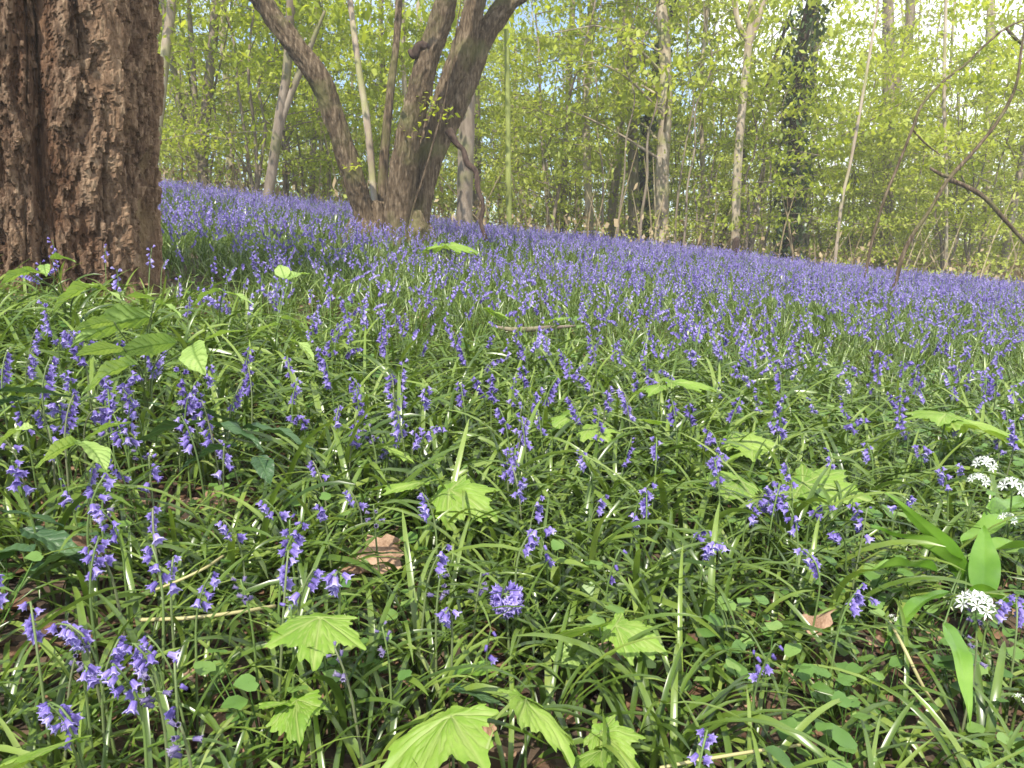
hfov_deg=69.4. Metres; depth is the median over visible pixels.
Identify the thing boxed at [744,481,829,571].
bluebell
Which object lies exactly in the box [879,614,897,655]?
wild garlic flower
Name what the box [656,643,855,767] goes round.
bluebell
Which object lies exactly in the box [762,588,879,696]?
bluebell
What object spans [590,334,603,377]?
bluebell
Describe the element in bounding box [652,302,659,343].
bluebell
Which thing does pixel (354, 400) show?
bluebell
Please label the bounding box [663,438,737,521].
bluebell
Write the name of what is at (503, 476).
bluebell
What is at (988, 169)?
understory tree
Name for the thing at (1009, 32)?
leaning sapling
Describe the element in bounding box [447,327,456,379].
bluebell
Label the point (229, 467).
bluebell
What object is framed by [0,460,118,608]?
bluebell
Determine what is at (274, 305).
bluebell
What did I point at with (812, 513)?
bluebell
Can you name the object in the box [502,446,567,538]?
bluebell
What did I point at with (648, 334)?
bluebell
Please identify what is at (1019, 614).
bluebell
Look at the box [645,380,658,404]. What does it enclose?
bluebell
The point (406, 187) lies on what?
multi stemmed tree
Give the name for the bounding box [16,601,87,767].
bluebell
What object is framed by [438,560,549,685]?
bluebell
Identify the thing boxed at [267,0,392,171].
woodland tree
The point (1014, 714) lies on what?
wild garlic flower
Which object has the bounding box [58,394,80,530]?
bluebell
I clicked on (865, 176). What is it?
understory tree
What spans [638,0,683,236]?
ivy
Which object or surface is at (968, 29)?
sky
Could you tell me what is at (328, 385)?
bluebell
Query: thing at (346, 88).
understory tree
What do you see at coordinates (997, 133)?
woodland tree
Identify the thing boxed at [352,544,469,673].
bluebell
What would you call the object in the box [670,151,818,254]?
understory tree
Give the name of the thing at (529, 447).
bluebell
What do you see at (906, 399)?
bluebell
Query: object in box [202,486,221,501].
dead leaf
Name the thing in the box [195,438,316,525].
bluebell
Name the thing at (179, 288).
bluebell
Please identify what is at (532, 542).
bluebell
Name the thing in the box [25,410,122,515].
bluebell
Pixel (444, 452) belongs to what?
bluebells
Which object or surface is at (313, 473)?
bluebell
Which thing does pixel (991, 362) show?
bluebell
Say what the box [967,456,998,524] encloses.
wild garlic flower
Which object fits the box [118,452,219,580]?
bluebell
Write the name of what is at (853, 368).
bluebell
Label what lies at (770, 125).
young pole
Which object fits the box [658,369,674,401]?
bluebell
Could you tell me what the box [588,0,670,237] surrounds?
young pole
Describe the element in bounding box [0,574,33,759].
bluebell
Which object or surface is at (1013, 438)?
bluebell
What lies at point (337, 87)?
woodland tree
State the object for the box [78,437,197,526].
bluebell
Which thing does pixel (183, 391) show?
bluebell
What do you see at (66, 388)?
bluebell
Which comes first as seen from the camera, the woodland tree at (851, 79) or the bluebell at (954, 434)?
the bluebell at (954, 434)
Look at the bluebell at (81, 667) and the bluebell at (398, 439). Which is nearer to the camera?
the bluebell at (81, 667)
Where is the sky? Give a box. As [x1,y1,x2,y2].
[158,0,1023,240]
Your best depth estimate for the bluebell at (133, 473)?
1.65 m
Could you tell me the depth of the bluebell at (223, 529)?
1.17 m
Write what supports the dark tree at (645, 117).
on the ground at (330, 750)
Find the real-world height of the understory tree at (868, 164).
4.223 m
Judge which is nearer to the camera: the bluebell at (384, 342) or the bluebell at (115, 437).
the bluebell at (115, 437)
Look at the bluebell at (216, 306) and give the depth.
2.91 m
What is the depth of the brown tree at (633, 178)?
18.93 m
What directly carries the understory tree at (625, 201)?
on the ground at (330, 750)
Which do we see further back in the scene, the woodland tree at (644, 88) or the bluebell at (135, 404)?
the woodland tree at (644, 88)
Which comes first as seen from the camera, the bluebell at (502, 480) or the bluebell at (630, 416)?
the bluebell at (502, 480)
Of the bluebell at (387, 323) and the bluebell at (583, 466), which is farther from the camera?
the bluebell at (387, 323)
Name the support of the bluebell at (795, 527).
on the ground at (330, 750)
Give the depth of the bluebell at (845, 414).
2.41 m
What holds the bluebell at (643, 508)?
on the ground at (330, 750)
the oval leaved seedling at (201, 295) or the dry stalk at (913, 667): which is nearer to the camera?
the dry stalk at (913, 667)
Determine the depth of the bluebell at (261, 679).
1.02 m
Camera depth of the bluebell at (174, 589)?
1.02 m
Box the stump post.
[731,237,739,260]
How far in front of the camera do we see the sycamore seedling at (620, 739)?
0.95 m
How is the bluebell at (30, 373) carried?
on the ground at (330, 750)
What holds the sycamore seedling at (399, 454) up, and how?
on the ground at (330, 750)
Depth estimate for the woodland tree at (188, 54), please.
17.31 m
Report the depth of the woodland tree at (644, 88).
30.86 m
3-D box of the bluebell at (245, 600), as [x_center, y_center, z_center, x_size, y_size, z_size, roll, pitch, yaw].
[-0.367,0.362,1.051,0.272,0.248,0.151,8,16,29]
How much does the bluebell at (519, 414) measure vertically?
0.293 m
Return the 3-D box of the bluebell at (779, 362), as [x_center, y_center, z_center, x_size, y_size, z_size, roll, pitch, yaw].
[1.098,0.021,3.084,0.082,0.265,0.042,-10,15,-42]
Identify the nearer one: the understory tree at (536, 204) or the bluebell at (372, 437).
the bluebell at (372, 437)
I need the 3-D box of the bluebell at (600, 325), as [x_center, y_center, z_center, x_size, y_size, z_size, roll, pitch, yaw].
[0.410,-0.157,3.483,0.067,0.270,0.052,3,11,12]
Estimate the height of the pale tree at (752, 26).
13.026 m
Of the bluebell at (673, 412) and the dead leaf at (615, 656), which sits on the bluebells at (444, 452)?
the dead leaf at (615, 656)
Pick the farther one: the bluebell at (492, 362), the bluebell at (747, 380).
the bluebell at (747, 380)
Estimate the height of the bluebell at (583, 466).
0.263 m
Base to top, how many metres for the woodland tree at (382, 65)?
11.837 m
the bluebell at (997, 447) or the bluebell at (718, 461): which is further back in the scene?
the bluebell at (997, 447)
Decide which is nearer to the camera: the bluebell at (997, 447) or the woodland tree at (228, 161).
the bluebell at (997, 447)
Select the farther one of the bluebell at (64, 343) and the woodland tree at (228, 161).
the woodland tree at (228, 161)
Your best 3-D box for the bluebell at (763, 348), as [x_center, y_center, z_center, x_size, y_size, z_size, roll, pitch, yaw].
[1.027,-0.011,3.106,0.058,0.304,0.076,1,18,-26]
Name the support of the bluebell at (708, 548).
on the ground at (330, 750)
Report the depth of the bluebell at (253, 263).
3.85 m
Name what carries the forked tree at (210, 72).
on the ground at (330, 750)
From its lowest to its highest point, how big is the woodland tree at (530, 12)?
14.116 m
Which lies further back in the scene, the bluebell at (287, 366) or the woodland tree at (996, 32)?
the woodland tree at (996, 32)
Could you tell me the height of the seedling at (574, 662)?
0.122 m
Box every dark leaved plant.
[0,386,74,409]
[0,510,125,592]
[124,398,315,485]
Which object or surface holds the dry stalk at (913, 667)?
on the bluebells at (444, 452)
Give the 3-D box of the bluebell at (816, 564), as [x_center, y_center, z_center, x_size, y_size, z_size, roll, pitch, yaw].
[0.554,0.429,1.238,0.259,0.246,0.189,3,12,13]
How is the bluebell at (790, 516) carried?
on the ground at (330, 750)
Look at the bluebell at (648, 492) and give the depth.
1.47 m
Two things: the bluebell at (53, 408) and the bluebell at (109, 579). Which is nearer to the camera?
the bluebell at (109, 579)
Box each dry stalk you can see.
[139,604,275,621]
[149,555,223,592]
[660,743,800,767]
[890,621,946,720]
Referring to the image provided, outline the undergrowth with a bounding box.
[159,102,1023,290]
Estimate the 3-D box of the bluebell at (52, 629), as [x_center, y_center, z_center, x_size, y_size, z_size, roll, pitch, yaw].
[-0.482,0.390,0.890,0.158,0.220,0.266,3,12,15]
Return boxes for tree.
[0,0,166,302]
[157,0,404,206]
[157,15,218,183]
[158,0,280,185]
[158,0,354,190]
[158,0,381,187]
[158,0,383,161]
[158,0,400,197]
[159,24,259,186]
[160,0,393,199]
[160,1,232,89]
[160,12,225,178]
[161,0,251,177]
[162,24,323,195]
[162,55,208,178]
[162,100,275,192]
[166,3,396,198]
[181,0,644,249]
[199,0,377,198]
[214,12,334,197]
[233,1,435,200]
[237,14,357,193]
[242,0,569,234]
[250,37,349,194]
[251,86,378,199]
[252,0,462,161]
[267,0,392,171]
[275,85,451,205]
[298,143,445,219]
[302,0,495,117]
[304,16,474,204]
[313,0,569,223]
[324,0,532,171]
[334,0,504,212]
[373,0,578,215]
[376,0,457,200]
[433,41,598,226]
[437,0,561,228]
[440,0,660,234]
[442,80,538,224]
[446,0,561,229]
[447,4,606,227]
[449,0,722,244]
[475,98,651,232]
[481,0,708,233]
[482,0,623,233]
[483,0,726,238]
[485,134,581,230]
[487,0,718,234]
[491,0,753,241]
[504,20,511,235]
[513,101,627,235]
[531,153,639,237]
[545,0,929,249]
[547,0,762,240]
[572,114,677,239]
[573,1,727,196]
[580,0,884,246]
[595,0,752,233]
[599,84,725,244]
[607,105,768,245]
[625,56,718,234]
[630,40,817,246]
[635,67,895,253]
[642,0,844,244]
[646,0,1022,261]
[647,0,905,249]
[669,7,825,253]
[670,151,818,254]
[699,0,915,213]
[704,0,1011,258]
[717,4,793,249]
[727,136,842,263]
[730,133,869,266]
[740,15,970,260]
[758,0,968,238]
[761,0,975,266]
[783,0,1016,271]
[807,102,936,265]
[807,140,993,268]
[809,104,979,268]
[811,0,1023,272]
[815,64,1023,273]
[819,0,994,218]
[831,34,1023,278]
[833,0,879,263]
[836,0,1007,245]
[842,0,1023,280]
[851,0,1019,268]
[852,156,1023,271]
[866,174,960,264]
[912,0,1023,277]
[920,1,1023,230]
[925,43,1023,272]
[940,109,1023,273]
[951,7,1023,259]
[956,180,1023,271]
[958,3,1023,178]
[959,203,1023,279]
[987,162,1023,269]
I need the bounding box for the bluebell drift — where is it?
[19,174,1023,432]
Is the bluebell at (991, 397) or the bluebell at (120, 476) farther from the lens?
the bluebell at (991, 397)
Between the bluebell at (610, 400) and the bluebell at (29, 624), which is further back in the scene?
the bluebell at (610, 400)
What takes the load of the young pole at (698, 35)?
on the ground at (330, 750)
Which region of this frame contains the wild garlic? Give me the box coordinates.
[853,492,1023,726]
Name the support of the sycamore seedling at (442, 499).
on the ground at (330, 750)
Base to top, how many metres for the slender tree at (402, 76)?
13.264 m
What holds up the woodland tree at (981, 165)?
on the ground at (330, 750)
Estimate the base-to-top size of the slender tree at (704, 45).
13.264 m
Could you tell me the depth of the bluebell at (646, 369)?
2.58 m
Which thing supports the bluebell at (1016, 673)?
on the ground at (330, 750)
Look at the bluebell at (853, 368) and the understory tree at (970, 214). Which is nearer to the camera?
the bluebell at (853, 368)
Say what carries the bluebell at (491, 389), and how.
on the ground at (330, 750)
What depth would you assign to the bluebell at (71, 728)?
0.74 m
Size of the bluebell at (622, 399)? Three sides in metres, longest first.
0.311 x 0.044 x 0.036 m
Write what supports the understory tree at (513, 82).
on the ground at (330, 750)
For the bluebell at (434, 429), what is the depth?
1.74 m
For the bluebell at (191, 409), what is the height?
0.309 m
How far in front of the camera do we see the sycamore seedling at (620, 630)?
1.09 m
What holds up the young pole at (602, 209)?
on the ground at (330, 750)
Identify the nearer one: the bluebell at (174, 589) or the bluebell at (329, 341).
the bluebell at (174, 589)
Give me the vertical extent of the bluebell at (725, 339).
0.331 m
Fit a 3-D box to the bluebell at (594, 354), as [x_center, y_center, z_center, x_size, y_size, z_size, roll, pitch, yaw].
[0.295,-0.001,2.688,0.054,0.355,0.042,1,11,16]
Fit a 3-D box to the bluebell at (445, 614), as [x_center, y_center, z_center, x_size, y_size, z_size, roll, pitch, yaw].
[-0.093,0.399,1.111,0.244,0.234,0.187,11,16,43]
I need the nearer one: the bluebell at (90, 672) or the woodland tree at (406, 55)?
the bluebell at (90, 672)
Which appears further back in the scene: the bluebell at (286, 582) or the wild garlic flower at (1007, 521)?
the wild garlic flower at (1007, 521)
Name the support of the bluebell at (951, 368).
on the ground at (330, 750)
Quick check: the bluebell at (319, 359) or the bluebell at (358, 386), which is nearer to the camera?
the bluebell at (358, 386)
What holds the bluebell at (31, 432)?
on the ground at (330, 750)
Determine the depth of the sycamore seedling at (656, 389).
2.26 m
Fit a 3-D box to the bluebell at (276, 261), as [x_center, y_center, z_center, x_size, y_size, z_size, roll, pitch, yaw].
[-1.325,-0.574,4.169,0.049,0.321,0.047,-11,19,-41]
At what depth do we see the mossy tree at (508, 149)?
13.34 m
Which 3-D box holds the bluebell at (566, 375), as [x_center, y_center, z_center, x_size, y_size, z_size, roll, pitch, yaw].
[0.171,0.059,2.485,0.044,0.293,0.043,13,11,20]
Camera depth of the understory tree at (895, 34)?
19.24 m
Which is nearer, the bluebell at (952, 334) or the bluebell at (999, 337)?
the bluebell at (999, 337)
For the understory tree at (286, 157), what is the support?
on the ground at (330, 750)
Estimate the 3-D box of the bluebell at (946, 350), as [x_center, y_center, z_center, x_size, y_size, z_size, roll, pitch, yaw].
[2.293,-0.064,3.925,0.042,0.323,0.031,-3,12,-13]
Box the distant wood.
[158,0,1023,279]
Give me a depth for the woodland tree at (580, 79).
26.88 m
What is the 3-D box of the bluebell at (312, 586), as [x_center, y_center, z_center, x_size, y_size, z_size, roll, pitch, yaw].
[-0.309,0.392,0.981,0.364,0.249,0.265,1,15,8]
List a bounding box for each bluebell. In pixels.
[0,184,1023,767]
[0,352,13,444]
[0,401,104,513]
[0,434,85,525]
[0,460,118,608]
[0,463,200,589]
[0,473,116,641]
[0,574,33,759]
[0,625,234,767]
[1,425,158,533]
[5,544,242,720]
[11,643,154,767]
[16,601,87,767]
[16,635,172,767]
[25,348,40,448]
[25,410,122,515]
[28,324,45,402]
[29,370,122,475]
[36,300,61,392]
[36,379,162,482]
[37,702,251,767]
[37,703,206,767]
[39,356,60,492]
[43,478,174,587]
[44,402,73,486]
[45,620,230,767]
[50,506,303,679]
[51,330,80,407]
[52,535,145,736]
[53,451,194,546]
[53,555,266,724]
[53,571,251,734]
[55,490,223,625]
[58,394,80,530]
[60,330,95,439]
[62,635,271,756]
[64,544,309,730]
[70,334,98,394]
[77,664,235,767]
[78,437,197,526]
[83,407,114,508]
[86,643,308,767]
[92,508,195,644]
[93,358,113,439]
[96,398,116,512]
[97,389,120,520]
[98,663,237,767]
[107,414,139,516]
[111,400,216,491]
[115,401,214,481]
[116,340,125,401]
[116,374,143,460]
[117,388,154,502]
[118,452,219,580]
[120,399,142,532]
[125,365,176,444]
[139,672,174,767]
[140,355,168,416]
[140,520,358,641]
[146,652,287,767]
[149,350,166,440]
[165,717,202,767]
[169,576,286,723]
[173,416,211,534]
[174,367,210,482]
[175,276,182,328]
[181,522,337,677]
[183,296,193,344]
[184,381,200,506]
[188,443,279,543]
[189,390,205,489]
[192,395,228,532]
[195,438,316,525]
[199,548,313,767]
[202,364,215,419]
[210,499,399,602]
[212,568,437,759]
[214,303,224,321]
[214,602,363,740]
[224,380,246,481]
[227,514,385,615]
[235,503,396,615]
[241,347,253,419]
[243,365,254,457]
[247,570,449,705]
[249,254,258,290]
[258,261,268,302]
[260,356,339,430]
[265,621,392,737]
[268,292,279,318]
[272,254,279,276]
[273,405,414,491]
[286,415,309,451]
[288,377,302,475]
[288,460,376,545]
[292,641,443,767]
[306,315,322,342]
[309,423,403,532]
[310,346,327,413]
[311,490,450,589]
[315,347,334,414]
[326,329,336,413]
[334,324,344,372]
[339,300,352,348]
[339,347,363,388]
[346,410,364,515]
[348,377,375,444]
[349,385,366,459]
[350,305,366,330]
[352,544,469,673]
[353,504,479,614]
[372,332,390,390]
[372,427,424,520]
[376,437,445,515]
[378,335,388,382]
[379,573,511,706]
[383,319,390,359]
[383,387,414,526]
[385,374,397,421]
[386,492,541,609]
[392,421,407,516]
[394,607,548,711]
[396,393,407,467]
[399,313,409,367]
[399,359,408,393]
[415,425,446,492]
[417,386,432,459]
[420,339,428,380]
[426,297,437,321]
[433,572,539,683]
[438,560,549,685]
[444,623,564,742]
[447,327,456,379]
[451,496,573,603]
[454,381,470,455]
[455,344,469,394]
[458,526,560,674]
[464,306,473,337]
[466,477,567,575]
[470,376,489,450]
[474,296,489,336]
[482,358,503,409]
[482,451,555,549]
[482,462,526,531]
[483,447,532,541]
[485,373,499,483]
[494,407,574,500]
[498,415,578,512]
[498,465,606,568]
[501,461,548,526]
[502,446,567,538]
[507,377,518,435]
[511,402,526,456]
[514,549,667,639]
[515,420,530,455]
[517,341,527,392]
[517,365,530,415]
[520,494,613,575]
[522,535,591,643]
[524,386,545,467]
[530,409,583,482]
[538,328,552,350]
[539,378,559,460]
[542,285,548,323]
[557,348,568,405]
[562,483,673,580]
[563,358,572,405]
[564,364,583,403]
[564,449,663,533]
[565,396,582,449]
[566,511,702,613]
[570,374,594,417]
[586,335,597,383]
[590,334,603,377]
[592,408,606,467]
[593,322,605,341]
[595,438,666,528]
[602,385,614,469]
[610,541,748,642]
[614,341,623,381]
[616,388,636,446]
[618,390,636,466]
[619,489,686,618]
[631,309,642,352]
[632,372,643,432]
[638,436,689,541]
[640,355,653,436]
[642,432,711,511]
[645,322,655,348]
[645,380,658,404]
[648,428,717,505]
[651,454,729,543]
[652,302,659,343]
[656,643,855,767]
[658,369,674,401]
[658,647,828,756]
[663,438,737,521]
[666,341,674,369]
[666,399,678,479]
[666,481,796,582]
[668,529,758,606]
[682,325,688,355]
[682,458,795,571]
[683,350,700,377]
[683,403,697,469]
[684,500,790,603]
[686,312,693,349]
[687,350,696,406]
[687,728,717,767]
[707,318,714,364]
[710,583,886,720]
[712,341,722,382]
[712,381,723,403]
[720,330,730,363]
[723,397,743,453]
[730,352,743,390]
[734,374,755,408]
[737,483,825,612]
[740,462,891,575]
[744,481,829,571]
[744,499,825,578]
[745,495,864,556]
[750,317,757,355]
[750,504,861,594]
[753,387,762,424]
[754,531,939,608]
[760,345,770,376]
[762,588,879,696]
[763,395,786,454]
[766,495,821,581]
[768,421,793,483]
[768,501,874,633]
[769,548,908,676]
[773,359,783,367]
[773,366,781,438]
[773,417,787,479]
[773,448,861,490]
[774,296,782,317]
[788,397,840,458]
[790,506,901,619]
[792,327,798,368]
[799,314,804,348]
[805,344,812,381]
[809,396,886,446]
[827,308,834,327]
[828,502,882,583]
[831,494,952,586]
[843,417,869,481]
[845,365,862,389]
[852,329,868,356]
[861,442,922,522]
[869,350,875,405]
[880,448,927,493]
[881,595,1023,713]
[886,391,899,425]
[888,462,987,527]
[889,444,958,513]
[891,396,909,480]
[894,421,928,469]
[895,388,904,431]
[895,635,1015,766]
[897,361,905,379]
[899,421,965,477]
[908,369,919,408]
[908,466,965,569]
[910,428,960,479]
[911,375,926,431]
[911,595,1023,712]
[915,594,1023,725]
[928,341,941,379]
[943,342,949,380]
[946,364,955,392]
[951,328,955,362]
[953,365,959,415]
[962,379,970,404]
[978,438,1006,496]
[980,375,992,405]
[986,386,993,405]
[988,353,997,370]
[988,410,1013,441]
[990,331,1003,366]
[998,348,1011,384]
[1000,423,1020,497]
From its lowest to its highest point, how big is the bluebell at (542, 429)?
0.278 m
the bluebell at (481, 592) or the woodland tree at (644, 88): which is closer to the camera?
the bluebell at (481, 592)
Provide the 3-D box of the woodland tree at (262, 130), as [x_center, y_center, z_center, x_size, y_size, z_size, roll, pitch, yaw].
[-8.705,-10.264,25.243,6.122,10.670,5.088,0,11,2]
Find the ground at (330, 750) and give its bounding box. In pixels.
[0,204,1023,767]
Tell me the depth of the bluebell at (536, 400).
1.89 m
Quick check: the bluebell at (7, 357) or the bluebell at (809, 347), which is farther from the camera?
the bluebell at (809, 347)
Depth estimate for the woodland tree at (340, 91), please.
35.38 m
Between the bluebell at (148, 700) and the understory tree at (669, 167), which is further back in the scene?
the understory tree at (669, 167)
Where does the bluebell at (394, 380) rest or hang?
on the ground at (330, 750)
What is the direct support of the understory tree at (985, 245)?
on the ground at (330, 750)
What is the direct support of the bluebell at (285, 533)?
on the ground at (330, 750)
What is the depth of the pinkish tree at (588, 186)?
18.08 m
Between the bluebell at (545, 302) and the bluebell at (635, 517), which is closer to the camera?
the bluebell at (635, 517)
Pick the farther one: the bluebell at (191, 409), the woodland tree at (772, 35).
the woodland tree at (772, 35)
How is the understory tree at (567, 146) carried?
on the ground at (330, 750)
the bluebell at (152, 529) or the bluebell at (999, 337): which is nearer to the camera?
the bluebell at (152, 529)
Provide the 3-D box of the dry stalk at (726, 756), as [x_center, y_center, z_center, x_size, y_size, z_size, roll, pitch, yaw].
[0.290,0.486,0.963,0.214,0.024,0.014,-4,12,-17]
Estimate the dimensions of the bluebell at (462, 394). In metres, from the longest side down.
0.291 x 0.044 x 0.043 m
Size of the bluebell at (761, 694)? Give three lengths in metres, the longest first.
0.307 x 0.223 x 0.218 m
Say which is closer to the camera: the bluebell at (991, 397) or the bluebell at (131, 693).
the bluebell at (131, 693)
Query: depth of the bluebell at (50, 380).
1.49 m
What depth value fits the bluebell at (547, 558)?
1.29 m
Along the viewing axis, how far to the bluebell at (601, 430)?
1.89 m
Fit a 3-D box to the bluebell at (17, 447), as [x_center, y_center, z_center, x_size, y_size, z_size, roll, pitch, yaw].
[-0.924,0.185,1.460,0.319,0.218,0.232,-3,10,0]
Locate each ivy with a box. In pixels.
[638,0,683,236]
[771,0,834,261]
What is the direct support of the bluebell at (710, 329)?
on the ground at (330, 750)
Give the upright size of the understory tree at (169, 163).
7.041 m
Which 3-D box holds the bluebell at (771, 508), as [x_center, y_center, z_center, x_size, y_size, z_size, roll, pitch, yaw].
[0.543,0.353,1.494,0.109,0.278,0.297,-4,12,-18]
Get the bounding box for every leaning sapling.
[856,5,1023,289]
[891,0,1023,293]
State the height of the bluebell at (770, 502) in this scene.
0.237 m
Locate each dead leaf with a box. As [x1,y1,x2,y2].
[70,533,89,546]
[183,669,194,681]
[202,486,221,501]
[340,558,361,573]
[356,534,403,573]
[482,723,496,736]
[597,640,624,660]
[683,633,697,643]
[802,609,835,652]
[866,633,885,646]
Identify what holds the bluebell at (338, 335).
on the ground at (330, 750)
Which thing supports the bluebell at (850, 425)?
on the ground at (330, 750)
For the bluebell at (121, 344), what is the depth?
1.92 m
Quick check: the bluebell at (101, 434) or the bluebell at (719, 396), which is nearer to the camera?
the bluebell at (101, 434)
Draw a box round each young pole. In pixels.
[156,2,182,180]
[266,0,349,201]
[522,6,576,228]
[550,0,609,236]
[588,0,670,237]
[590,0,707,241]
[658,2,746,169]
[660,0,732,243]
[664,0,749,248]
[729,39,838,255]
[889,4,976,271]
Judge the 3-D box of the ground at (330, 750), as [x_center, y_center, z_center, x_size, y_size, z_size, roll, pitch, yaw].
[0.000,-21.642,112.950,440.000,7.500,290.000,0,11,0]
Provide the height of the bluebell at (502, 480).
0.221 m
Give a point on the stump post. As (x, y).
(735, 243)
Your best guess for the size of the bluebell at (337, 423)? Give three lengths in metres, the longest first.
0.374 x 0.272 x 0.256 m
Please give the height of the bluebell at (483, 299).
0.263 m
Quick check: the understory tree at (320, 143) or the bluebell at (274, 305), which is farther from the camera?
the understory tree at (320, 143)
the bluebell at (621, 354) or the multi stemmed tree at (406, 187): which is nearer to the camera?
the bluebell at (621, 354)
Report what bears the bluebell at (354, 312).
on the ground at (330, 750)
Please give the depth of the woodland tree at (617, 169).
20.67 m
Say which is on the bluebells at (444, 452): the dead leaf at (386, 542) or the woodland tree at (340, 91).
the dead leaf at (386, 542)
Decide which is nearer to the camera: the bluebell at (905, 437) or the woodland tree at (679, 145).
the bluebell at (905, 437)
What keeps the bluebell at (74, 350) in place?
on the ground at (330, 750)
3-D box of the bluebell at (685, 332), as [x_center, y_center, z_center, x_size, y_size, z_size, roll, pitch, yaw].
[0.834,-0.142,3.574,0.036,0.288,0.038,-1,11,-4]
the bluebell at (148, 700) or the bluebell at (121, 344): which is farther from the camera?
the bluebell at (121, 344)
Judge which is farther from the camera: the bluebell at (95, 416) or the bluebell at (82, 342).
the bluebell at (82, 342)
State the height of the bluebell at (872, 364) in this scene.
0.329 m
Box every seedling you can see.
[0,421,130,515]
[0,735,91,767]
[1,253,120,329]
[70,292,207,431]
[190,288,251,348]
[248,265,313,373]
[252,689,328,767]
[264,612,365,736]
[370,475,500,530]
[371,446,413,481]
[381,704,498,767]
[421,242,479,266]
[444,643,597,730]
[483,307,569,343]
[496,688,576,767]
[541,410,620,469]
[546,612,667,712]
[567,714,645,767]
[632,378,716,453]
[701,464,874,529]
[723,429,786,473]
[903,410,1023,485]
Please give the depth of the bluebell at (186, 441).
1.41 m
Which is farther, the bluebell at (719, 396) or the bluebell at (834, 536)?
the bluebell at (719, 396)
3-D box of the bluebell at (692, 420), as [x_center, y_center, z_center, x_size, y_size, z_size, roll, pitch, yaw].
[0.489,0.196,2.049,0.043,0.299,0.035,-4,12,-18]
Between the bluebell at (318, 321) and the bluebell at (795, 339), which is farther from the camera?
the bluebell at (795, 339)
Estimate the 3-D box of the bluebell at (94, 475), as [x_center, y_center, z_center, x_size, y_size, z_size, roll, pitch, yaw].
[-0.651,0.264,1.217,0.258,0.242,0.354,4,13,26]
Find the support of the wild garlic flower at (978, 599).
on the ground at (330, 750)
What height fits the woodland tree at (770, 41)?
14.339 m
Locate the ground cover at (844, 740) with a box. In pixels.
[0,274,1023,767]
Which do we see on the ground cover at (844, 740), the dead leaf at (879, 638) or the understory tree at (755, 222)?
the dead leaf at (879, 638)
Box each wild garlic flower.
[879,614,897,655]
[948,589,997,687]
[961,473,990,545]
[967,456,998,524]
[992,512,1017,598]
[997,477,1023,586]
[1010,693,1023,730]
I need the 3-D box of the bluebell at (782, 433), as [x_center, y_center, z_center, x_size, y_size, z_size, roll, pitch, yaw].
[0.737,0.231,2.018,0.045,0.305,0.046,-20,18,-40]
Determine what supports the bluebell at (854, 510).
on the ground at (330, 750)
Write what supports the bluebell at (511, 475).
on the ground at (330, 750)
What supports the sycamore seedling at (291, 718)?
on the ground at (330, 750)
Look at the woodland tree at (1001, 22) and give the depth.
17.10 m
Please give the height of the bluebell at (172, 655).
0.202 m
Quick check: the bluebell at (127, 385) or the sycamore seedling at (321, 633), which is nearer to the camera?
the sycamore seedling at (321, 633)
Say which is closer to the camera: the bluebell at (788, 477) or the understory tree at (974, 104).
the bluebell at (788, 477)
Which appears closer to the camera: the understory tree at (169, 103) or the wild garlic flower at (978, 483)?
the wild garlic flower at (978, 483)
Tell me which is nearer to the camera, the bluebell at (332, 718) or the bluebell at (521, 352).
the bluebell at (332, 718)
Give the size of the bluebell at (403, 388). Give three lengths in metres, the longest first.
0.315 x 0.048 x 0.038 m
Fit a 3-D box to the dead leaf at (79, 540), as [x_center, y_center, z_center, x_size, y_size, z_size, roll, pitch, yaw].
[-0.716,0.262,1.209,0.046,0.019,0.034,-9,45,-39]
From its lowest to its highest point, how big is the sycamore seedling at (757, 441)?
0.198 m
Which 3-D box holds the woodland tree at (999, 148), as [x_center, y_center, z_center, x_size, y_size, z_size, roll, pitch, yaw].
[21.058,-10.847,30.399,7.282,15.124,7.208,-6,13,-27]
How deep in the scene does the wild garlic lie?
1.42 m
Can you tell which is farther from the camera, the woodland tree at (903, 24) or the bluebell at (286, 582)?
the woodland tree at (903, 24)
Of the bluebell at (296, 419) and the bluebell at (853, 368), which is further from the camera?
the bluebell at (853, 368)
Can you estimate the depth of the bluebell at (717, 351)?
3.03 m
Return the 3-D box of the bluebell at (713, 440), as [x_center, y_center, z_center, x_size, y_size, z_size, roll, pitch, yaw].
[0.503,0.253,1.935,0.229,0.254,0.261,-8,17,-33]
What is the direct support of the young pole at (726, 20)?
on the ground at (330, 750)
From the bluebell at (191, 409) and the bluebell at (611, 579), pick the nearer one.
the bluebell at (611, 579)
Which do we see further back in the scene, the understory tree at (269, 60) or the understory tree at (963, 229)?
the understory tree at (963, 229)
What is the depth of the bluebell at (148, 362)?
1.92 m
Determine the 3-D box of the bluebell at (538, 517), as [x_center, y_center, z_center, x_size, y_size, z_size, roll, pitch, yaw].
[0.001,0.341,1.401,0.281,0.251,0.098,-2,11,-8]
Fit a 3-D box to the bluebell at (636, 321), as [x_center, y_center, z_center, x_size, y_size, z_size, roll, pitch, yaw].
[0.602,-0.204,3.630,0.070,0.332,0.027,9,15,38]
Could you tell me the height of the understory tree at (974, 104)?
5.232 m
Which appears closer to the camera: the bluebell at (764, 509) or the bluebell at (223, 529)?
the bluebell at (223, 529)
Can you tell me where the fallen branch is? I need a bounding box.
[492,325,575,331]
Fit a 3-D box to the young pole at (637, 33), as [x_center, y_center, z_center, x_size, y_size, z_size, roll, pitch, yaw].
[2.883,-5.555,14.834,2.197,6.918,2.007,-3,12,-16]
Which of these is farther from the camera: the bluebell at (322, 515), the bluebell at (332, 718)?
the bluebell at (322, 515)
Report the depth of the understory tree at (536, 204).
26.11 m

